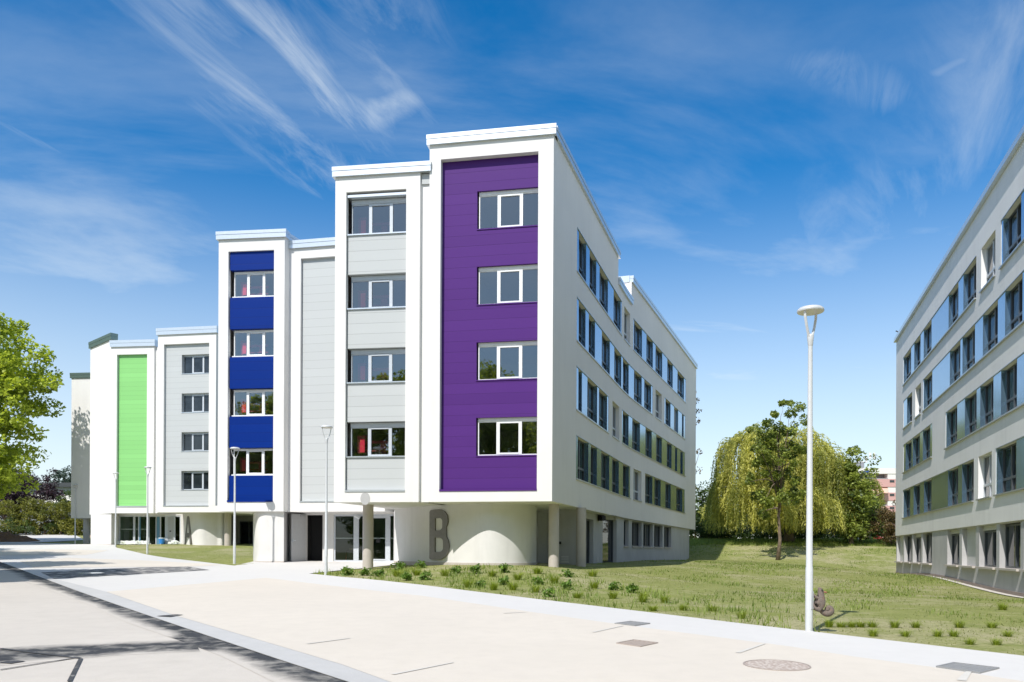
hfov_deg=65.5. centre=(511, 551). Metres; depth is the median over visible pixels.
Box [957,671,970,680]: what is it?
joint stain
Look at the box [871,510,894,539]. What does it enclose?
shrub
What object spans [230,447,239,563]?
street lamp
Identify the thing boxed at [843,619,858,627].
grass tuft
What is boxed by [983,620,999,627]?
grass tuft
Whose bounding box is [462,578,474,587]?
grass tuft
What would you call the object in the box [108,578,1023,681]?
forecourt
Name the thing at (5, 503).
hedge shrub
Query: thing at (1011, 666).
pavement
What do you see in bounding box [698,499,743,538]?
shrub
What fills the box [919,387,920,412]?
window
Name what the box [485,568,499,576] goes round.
grass tuft
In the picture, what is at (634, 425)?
window
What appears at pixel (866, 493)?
broadleaf tree
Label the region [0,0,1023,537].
sky
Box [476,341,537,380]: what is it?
window
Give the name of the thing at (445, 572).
grass tuft
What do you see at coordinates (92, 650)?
asphalt branch
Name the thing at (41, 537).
path
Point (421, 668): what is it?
joint stain
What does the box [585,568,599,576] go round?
grass tuft
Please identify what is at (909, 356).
window
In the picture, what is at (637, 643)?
drain grate
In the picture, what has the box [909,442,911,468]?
window
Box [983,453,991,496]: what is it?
window
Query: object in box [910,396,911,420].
window
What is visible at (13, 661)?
asphalt joint
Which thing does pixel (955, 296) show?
window
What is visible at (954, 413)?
window
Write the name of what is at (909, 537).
window
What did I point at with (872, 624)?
grass tuft
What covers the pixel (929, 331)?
window
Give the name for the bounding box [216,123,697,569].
school building
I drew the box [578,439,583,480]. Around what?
window
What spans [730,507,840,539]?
shrub
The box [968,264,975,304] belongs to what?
window
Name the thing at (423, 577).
leafy plant
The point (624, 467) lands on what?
window
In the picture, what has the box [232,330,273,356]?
window
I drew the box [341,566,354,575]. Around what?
leafy plant
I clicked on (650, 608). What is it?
grass tuft
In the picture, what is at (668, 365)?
window
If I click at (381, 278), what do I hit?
window
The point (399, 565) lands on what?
leafy plant
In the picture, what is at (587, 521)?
window
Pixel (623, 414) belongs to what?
window
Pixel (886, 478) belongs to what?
apartment building
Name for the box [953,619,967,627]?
grass tuft
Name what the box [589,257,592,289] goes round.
window
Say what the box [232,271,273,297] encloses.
window
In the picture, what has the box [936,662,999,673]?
drain grate
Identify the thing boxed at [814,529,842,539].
shrub
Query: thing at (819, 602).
squirrel
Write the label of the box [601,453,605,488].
window
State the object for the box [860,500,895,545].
shrub
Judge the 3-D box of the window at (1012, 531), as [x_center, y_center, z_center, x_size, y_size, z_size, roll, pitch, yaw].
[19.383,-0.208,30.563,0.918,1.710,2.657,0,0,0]
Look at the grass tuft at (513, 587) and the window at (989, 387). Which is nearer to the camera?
the grass tuft at (513, 587)
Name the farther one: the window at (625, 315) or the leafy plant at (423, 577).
the window at (625, 315)
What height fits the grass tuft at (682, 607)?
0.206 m
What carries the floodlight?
attached to the school building at (474, 336)
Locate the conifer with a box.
[49,465,70,482]
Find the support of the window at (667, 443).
in the school building at (474, 336)
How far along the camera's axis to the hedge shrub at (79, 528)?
92.16 m
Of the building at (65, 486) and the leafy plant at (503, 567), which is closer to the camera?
the leafy plant at (503, 567)
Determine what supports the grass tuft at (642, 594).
on the ground at (983, 643)
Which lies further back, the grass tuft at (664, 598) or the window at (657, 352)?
the window at (657, 352)
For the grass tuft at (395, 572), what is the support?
on the ground at (983, 643)
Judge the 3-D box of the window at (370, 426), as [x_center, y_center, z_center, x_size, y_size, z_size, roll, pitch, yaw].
[-5.469,-4.511,32.284,2.473,1.428,0.370,0,0,8]
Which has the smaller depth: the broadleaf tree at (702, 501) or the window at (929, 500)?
the window at (929, 500)
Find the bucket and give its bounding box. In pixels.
[159,538,164,543]
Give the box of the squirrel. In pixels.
[813,587,833,616]
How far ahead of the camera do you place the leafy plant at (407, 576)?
26.00 m
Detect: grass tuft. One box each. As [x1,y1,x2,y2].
[390,569,406,576]
[408,567,423,575]
[437,568,451,575]
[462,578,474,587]
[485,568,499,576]
[486,581,500,589]
[504,581,519,589]
[509,571,526,579]
[526,585,545,592]
[527,566,543,573]
[549,574,559,583]
[567,591,582,597]
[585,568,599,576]
[586,580,601,588]
[604,589,622,598]
[635,595,650,601]
[637,590,653,596]
[646,603,660,610]
[654,593,675,602]
[678,603,690,610]
[703,604,718,611]
[734,610,749,618]
[822,616,836,626]
[835,621,848,627]
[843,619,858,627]
[853,620,869,627]
[864,621,881,627]
[866,628,881,636]
[887,619,901,627]
[897,627,911,636]
[910,620,920,627]
[930,628,944,636]
[946,628,962,636]
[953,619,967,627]
[958,637,977,644]
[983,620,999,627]
[986,636,1003,644]
[995,601,1013,609]
[1001,628,1017,636]
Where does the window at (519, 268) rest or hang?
in the school building at (474, 336)
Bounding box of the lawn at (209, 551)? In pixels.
[117,545,252,565]
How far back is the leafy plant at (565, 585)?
22.89 m
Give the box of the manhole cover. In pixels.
[743,659,810,670]
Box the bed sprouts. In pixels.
[313,563,819,631]
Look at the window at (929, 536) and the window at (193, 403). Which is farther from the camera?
the window at (193, 403)
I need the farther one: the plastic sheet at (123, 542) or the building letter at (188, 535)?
the plastic sheet at (123, 542)
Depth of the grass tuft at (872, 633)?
13.12 m
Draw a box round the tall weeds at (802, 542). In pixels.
[689,537,895,546]
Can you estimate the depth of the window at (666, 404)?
58.82 m
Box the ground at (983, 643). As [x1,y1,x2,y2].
[7,534,1023,681]
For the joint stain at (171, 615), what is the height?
0.012 m
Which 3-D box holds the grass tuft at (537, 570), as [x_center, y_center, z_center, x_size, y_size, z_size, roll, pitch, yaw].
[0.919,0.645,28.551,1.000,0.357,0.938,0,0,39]
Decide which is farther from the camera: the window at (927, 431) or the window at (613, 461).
the window at (927, 431)
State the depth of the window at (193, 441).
61.85 m
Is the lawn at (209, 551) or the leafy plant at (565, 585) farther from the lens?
the lawn at (209, 551)
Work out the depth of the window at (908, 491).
53.25 m
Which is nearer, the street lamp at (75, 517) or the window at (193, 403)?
the window at (193, 403)
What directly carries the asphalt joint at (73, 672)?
on the road
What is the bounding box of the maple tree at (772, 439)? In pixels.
[745,399,806,559]
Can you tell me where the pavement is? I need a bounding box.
[0,543,1023,681]
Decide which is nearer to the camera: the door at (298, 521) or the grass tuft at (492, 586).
the grass tuft at (492, 586)
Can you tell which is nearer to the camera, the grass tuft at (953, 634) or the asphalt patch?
the grass tuft at (953, 634)
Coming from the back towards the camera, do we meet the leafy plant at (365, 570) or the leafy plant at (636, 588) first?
the leafy plant at (365, 570)
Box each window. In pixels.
[181,393,208,412]
[181,432,208,451]
[183,471,208,489]
[184,355,208,373]
[231,448,272,475]
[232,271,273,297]
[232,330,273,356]
[232,389,272,416]
[240,521,252,543]
[346,349,404,383]
[346,422,404,457]
[347,198,405,235]
[347,274,405,309]
[475,417,536,456]
[476,264,537,305]
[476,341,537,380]
[477,188,537,229]
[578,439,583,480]
[579,239,581,274]
[579,307,581,342]
[586,519,589,562]
[587,381,592,419]
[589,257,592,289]
[589,319,590,353]
[591,447,592,483]
[599,273,603,306]
[599,392,603,426]
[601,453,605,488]
[602,336,605,369]
[602,520,612,561]
[612,404,615,436]
[612,459,615,491]
[614,296,616,325]
[614,351,617,382]
[623,362,625,390]
[623,414,624,443]
[623,465,625,496]
[624,311,626,339]
[632,420,636,450]
[632,522,638,545]
[633,470,637,499]
[634,324,638,353]
[634,373,638,402]
[643,523,649,546]
[644,382,647,409]
[645,430,648,456]
[645,475,649,502]
[646,338,649,364]
[654,479,657,505]
[654,525,659,546]
[655,349,659,373]
[655,393,658,417]
[656,436,658,461]
[664,527,668,546]
[665,401,667,424]
[665,483,667,507]
[667,362,669,384]
[667,443,668,466]
[676,488,679,510]
[677,374,681,397]
[907,353,910,378]
[907,489,909,516]
[908,536,911,561]
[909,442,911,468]
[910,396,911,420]
[916,436,919,463]
[917,339,920,365]
[917,485,919,513]
[917,538,920,561]
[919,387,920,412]
[926,428,929,458]
[926,533,931,562]
[927,324,931,353]
[927,375,931,405]
[927,480,931,511]
[951,408,956,443]
[952,468,957,504]
[952,534,958,564]
[953,288,957,322]
[954,345,959,381]
[966,461,973,501]
[967,329,974,369]
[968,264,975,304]
[969,393,976,433]
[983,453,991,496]
[984,530,995,566]
[985,381,992,424]
[986,238,994,282]
[988,305,997,350]
[1003,443,1015,491]
[1005,523,1020,568]
[1006,363,1016,411]
[1009,202,1020,254]
[1011,278,1022,329]
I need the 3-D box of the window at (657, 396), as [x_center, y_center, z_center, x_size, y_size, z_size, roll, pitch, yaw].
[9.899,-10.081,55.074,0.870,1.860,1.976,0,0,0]
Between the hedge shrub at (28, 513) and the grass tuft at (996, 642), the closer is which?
the grass tuft at (996, 642)
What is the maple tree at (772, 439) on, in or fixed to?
on the ground at (983, 643)
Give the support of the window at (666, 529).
in the school building at (474, 336)
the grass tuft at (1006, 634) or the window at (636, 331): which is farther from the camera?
the window at (636, 331)
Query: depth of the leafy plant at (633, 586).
22.11 m
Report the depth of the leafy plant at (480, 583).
23.50 m
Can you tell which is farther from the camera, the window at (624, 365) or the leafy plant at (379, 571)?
the window at (624, 365)
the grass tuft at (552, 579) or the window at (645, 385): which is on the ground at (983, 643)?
the grass tuft at (552, 579)
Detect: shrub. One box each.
[0,499,30,533]
[0,516,90,534]
[6,496,42,534]
[18,499,62,534]
[43,499,80,534]
[47,490,90,533]
[54,501,90,535]
[689,518,734,538]
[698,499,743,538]
[729,509,763,538]
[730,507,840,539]
[749,527,776,538]
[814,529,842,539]
[856,509,885,538]
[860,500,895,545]
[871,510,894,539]
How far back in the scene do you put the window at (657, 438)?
55.89 m
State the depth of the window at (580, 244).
36.27 m
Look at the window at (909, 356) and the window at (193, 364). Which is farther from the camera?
the window at (193, 364)
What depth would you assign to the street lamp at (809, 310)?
13.56 m
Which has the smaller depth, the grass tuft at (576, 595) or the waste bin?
the grass tuft at (576, 595)
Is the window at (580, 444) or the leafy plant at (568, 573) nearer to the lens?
the leafy plant at (568, 573)
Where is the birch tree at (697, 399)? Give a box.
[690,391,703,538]
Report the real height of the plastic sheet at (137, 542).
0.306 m
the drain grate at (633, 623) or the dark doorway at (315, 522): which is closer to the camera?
the drain grate at (633, 623)
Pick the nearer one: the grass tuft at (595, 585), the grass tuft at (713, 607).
the grass tuft at (713, 607)
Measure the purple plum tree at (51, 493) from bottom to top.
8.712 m
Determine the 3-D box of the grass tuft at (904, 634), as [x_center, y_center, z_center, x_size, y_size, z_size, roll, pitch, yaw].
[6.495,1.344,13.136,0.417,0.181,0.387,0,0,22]
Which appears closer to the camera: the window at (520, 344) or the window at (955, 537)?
the window at (520, 344)
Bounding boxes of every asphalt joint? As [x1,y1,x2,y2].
[0,648,80,657]
[0,657,77,669]
[0,660,22,662]
[67,658,82,680]
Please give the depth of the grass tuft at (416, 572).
27.92 m
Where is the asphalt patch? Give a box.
[42,566,206,577]
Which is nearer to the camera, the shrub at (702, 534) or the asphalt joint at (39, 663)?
the asphalt joint at (39, 663)
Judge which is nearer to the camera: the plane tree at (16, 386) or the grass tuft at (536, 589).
the grass tuft at (536, 589)
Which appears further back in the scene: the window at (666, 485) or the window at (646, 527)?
the window at (666, 485)
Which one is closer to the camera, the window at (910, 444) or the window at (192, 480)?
the window at (910, 444)
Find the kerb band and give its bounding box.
[37,574,388,681]
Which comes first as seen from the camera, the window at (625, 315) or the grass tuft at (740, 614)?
the grass tuft at (740, 614)
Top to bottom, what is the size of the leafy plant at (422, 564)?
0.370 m
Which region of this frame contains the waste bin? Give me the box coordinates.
[346,550,352,559]
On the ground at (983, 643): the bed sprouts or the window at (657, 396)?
the bed sprouts
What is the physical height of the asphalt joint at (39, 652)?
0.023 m
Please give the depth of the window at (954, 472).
40.19 m
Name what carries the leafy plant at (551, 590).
on the ground at (983, 643)
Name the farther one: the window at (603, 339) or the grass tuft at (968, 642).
the window at (603, 339)
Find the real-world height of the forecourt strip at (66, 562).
0.310 m
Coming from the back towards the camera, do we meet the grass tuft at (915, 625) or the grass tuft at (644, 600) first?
the grass tuft at (644, 600)
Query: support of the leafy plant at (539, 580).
on the ground at (983, 643)
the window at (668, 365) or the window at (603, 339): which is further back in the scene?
the window at (668, 365)
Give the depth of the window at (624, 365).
46.87 m
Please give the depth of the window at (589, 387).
38.21 m
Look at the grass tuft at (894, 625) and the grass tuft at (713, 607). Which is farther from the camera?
the grass tuft at (713, 607)
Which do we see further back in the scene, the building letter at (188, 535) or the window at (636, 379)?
the building letter at (188, 535)
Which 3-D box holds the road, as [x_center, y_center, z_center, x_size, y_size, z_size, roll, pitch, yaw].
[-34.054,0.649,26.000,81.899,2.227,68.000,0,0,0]
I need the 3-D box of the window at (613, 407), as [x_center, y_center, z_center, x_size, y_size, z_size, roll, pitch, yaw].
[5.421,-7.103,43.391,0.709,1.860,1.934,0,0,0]
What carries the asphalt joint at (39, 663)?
on the road
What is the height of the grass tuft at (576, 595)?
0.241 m
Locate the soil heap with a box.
[0,531,39,541]
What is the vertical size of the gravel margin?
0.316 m
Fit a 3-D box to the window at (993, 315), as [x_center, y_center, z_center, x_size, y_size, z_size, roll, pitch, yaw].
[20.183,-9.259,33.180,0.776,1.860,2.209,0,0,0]
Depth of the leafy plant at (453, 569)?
28.43 m
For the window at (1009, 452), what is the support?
in the school building at (959, 339)
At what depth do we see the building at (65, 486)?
130.00 m
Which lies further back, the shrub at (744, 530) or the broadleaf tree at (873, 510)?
the shrub at (744, 530)
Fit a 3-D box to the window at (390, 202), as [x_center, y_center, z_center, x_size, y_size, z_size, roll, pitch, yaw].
[-5.424,-13.551,32.284,2.473,1.508,0.370,0,0,8]
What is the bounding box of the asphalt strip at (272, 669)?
[0,562,344,681]
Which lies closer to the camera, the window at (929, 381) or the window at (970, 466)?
the window at (970, 466)
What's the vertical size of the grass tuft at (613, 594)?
0.311 m
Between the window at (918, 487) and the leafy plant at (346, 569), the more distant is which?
the window at (918, 487)
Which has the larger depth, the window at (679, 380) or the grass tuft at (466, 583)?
the window at (679, 380)
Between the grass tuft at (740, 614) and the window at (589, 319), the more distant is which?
the window at (589, 319)
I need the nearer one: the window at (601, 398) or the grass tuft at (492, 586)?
the grass tuft at (492, 586)
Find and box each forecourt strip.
[0,549,107,554]
[21,558,214,567]
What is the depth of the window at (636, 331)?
49.83 m
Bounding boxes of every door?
[291,514,305,561]
[537,512,547,562]
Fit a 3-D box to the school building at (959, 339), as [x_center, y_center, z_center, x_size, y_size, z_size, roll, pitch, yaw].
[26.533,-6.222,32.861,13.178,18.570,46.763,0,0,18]
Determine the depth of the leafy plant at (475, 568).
28.19 m
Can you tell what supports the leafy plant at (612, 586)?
on the ground at (983, 643)
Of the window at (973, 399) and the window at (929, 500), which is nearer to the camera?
the window at (973, 399)
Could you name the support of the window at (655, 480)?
in the school building at (474, 336)
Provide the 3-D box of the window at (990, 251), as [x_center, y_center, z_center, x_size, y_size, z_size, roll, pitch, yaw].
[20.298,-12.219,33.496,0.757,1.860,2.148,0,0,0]
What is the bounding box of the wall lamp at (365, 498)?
[360,492,369,504]
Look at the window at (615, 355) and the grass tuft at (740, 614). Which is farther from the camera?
the window at (615, 355)
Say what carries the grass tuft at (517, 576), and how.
on the ground at (983, 643)
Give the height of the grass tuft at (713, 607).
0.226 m
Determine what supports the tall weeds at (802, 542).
on the ground at (983, 643)
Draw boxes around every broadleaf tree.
[689,480,709,537]
[824,445,881,544]
[859,496,879,541]
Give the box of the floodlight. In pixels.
[598,515,605,520]
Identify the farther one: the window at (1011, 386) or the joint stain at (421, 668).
the window at (1011, 386)
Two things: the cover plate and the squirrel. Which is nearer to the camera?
the squirrel
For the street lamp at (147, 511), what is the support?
on the lawn at (209, 551)
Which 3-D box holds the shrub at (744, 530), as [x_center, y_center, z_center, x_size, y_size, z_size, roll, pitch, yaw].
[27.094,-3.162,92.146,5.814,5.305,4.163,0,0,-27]
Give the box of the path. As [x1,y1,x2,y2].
[0,532,82,543]
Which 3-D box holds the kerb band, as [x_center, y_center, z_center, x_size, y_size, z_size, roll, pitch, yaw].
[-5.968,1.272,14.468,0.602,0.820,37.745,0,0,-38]
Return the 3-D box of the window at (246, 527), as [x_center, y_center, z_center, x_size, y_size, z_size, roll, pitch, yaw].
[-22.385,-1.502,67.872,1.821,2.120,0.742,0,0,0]
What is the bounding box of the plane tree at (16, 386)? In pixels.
[0,312,65,499]
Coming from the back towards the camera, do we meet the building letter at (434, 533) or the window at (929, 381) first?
the window at (929, 381)
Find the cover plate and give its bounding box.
[77,572,104,573]
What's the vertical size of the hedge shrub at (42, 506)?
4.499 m
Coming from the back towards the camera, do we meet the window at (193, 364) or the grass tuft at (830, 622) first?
the window at (193, 364)
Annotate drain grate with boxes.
[614,621,649,625]
[616,639,657,646]
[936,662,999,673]
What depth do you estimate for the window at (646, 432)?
52.65 m
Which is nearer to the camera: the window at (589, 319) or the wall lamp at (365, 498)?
the wall lamp at (365, 498)
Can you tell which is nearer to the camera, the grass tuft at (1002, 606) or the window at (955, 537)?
the grass tuft at (1002, 606)
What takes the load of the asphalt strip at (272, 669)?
on the road
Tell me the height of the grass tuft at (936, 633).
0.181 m
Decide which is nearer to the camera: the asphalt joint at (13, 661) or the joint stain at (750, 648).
the asphalt joint at (13, 661)
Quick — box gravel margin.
[925,575,1022,597]
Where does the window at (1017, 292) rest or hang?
in the school building at (959, 339)
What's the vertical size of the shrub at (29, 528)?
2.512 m
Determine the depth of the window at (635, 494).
49.78 m
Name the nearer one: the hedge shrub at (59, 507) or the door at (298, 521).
the door at (298, 521)
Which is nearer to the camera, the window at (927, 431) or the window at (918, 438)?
the window at (927, 431)
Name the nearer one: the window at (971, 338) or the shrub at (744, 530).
the window at (971, 338)
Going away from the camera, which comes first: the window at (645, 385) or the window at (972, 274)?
the window at (972, 274)
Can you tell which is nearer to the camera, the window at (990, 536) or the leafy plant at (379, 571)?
the leafy plant at (379, 571)
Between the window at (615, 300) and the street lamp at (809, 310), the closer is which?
the street lamp at (809, 310)
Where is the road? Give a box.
[0,572,272,681]
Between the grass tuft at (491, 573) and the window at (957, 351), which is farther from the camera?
the window at (957, 351)
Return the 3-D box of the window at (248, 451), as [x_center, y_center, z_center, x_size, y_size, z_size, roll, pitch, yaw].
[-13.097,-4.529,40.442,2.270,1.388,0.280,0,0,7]
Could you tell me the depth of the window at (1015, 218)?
30.74 m
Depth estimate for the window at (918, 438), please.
49.90 m
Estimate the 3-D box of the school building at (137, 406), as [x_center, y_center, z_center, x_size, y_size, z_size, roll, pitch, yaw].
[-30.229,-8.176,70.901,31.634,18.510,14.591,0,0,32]
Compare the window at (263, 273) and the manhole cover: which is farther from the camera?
the window at (263, 273)
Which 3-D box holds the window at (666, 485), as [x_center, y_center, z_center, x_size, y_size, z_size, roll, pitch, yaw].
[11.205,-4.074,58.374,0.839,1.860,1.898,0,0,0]
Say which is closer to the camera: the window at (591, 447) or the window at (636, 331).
the window at (591, 447)
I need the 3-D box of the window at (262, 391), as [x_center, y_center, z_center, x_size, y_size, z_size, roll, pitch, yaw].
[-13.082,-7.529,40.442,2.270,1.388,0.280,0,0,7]
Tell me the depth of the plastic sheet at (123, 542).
64.45 m
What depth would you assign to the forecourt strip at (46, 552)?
51.06 m
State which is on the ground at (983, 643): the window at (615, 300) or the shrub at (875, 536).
the shrub at (875, 536)
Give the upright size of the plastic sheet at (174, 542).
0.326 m
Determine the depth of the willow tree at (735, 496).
72.05 m
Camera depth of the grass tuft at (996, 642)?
12.24 m
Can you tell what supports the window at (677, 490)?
in the school building at (474, 336)
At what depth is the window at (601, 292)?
40.73 m
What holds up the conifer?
on the ground at (983, 643)
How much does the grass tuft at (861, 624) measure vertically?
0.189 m
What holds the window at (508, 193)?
in the school building at (474, 336)
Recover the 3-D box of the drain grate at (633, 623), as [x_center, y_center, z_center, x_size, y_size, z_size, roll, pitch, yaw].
[2.182,1.315,14.418,0.453,0.063,0.505,0,0,44]
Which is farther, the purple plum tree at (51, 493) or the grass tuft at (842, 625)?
the purple plum tree at (51, 493)
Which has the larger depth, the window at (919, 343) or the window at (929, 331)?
the window at (919, 343)
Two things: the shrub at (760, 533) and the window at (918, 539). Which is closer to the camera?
the window at (918, 539)
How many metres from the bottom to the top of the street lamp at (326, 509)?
5.955 m
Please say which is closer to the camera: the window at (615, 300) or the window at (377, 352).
the window at (377, 352)
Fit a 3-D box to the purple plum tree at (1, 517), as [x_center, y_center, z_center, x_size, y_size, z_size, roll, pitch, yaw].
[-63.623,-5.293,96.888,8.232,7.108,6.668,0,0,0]
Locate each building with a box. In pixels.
[0,482,82,531]
[70,326,252,545]
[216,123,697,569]
[824,453,895,537]
[893,125,1023,596]
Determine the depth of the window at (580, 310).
36.20 m
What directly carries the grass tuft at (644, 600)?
on the ground at (983, 643)
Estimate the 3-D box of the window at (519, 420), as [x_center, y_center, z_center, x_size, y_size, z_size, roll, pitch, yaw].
[-0.192,-4.527,31.526,2.498,1.543,0.270,0,0,10]
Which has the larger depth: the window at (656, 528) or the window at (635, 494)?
the window at (656, 528)
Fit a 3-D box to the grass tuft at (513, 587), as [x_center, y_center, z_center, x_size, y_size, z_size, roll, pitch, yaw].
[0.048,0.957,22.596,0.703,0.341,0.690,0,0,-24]
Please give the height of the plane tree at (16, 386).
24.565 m
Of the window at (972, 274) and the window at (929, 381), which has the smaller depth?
the window at (972, 274)
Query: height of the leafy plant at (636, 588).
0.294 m
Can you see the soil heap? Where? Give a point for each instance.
(8, 536)
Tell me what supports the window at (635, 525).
in the school building at (474, 336)
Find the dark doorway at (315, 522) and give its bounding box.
[307,515,322,560]
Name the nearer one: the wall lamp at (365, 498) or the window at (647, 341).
the wall lamp at (365, 498)
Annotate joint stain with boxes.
[160,614,180,616]
[392,662,453,673]
[738,643,765,652]
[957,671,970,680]
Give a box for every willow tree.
[702,422,865,542]
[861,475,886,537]
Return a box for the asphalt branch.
[0,639,199,665]
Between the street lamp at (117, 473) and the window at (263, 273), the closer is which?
the window at (263, 273)
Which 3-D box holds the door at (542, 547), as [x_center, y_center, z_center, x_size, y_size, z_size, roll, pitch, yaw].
[1.427,-0.598,36.925,0.483,2.430,0.050,0,0,9]
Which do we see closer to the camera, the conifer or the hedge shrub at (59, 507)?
the hedge shrub at (59, 507)
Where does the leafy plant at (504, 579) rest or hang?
on the ground at (983, 643)
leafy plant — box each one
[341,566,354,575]
[358,567,373,575]
[373,568,384,576]
[390,561,405,569]
[400,571,412,580]
[414,560,426,567]
[418,570,432,579]
[449,566,460,573]
[469,563,480,573]
[473,580,485,586]
[498,563,513,572]
[498,575,509,584]
[531,576,544,584]
[541,587,554,597]
[559,569,573,576]
[561,579,573,589]
[608,581,623,590]
[625,583,637,592]
[625,585,638,592]
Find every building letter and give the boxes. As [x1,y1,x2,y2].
[184,516,191,543]
[429,510,449,559]
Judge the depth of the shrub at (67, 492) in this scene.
95.25 m
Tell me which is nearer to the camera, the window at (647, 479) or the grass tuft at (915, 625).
the grass tuft at (915, 625)
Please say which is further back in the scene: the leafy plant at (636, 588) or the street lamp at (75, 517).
the street lamp at (75, 517)
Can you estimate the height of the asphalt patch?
0.238 m
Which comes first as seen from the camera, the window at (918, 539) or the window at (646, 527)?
the window at (918, 539)
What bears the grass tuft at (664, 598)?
on the ground at (983, 643)
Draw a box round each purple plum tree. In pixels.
[0,467,67,518]
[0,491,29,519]
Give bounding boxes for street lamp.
[73,484,76,543]
[113,472,118,546]
[144,466,151,553]
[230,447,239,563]
[321,425,332,574]
[797,305,823,631]
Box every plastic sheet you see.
[116,541,130,543]
[130,540,150,543]
[168,540,180,543]
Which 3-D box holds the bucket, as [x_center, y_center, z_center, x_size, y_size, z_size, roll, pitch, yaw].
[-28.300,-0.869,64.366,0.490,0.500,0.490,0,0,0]

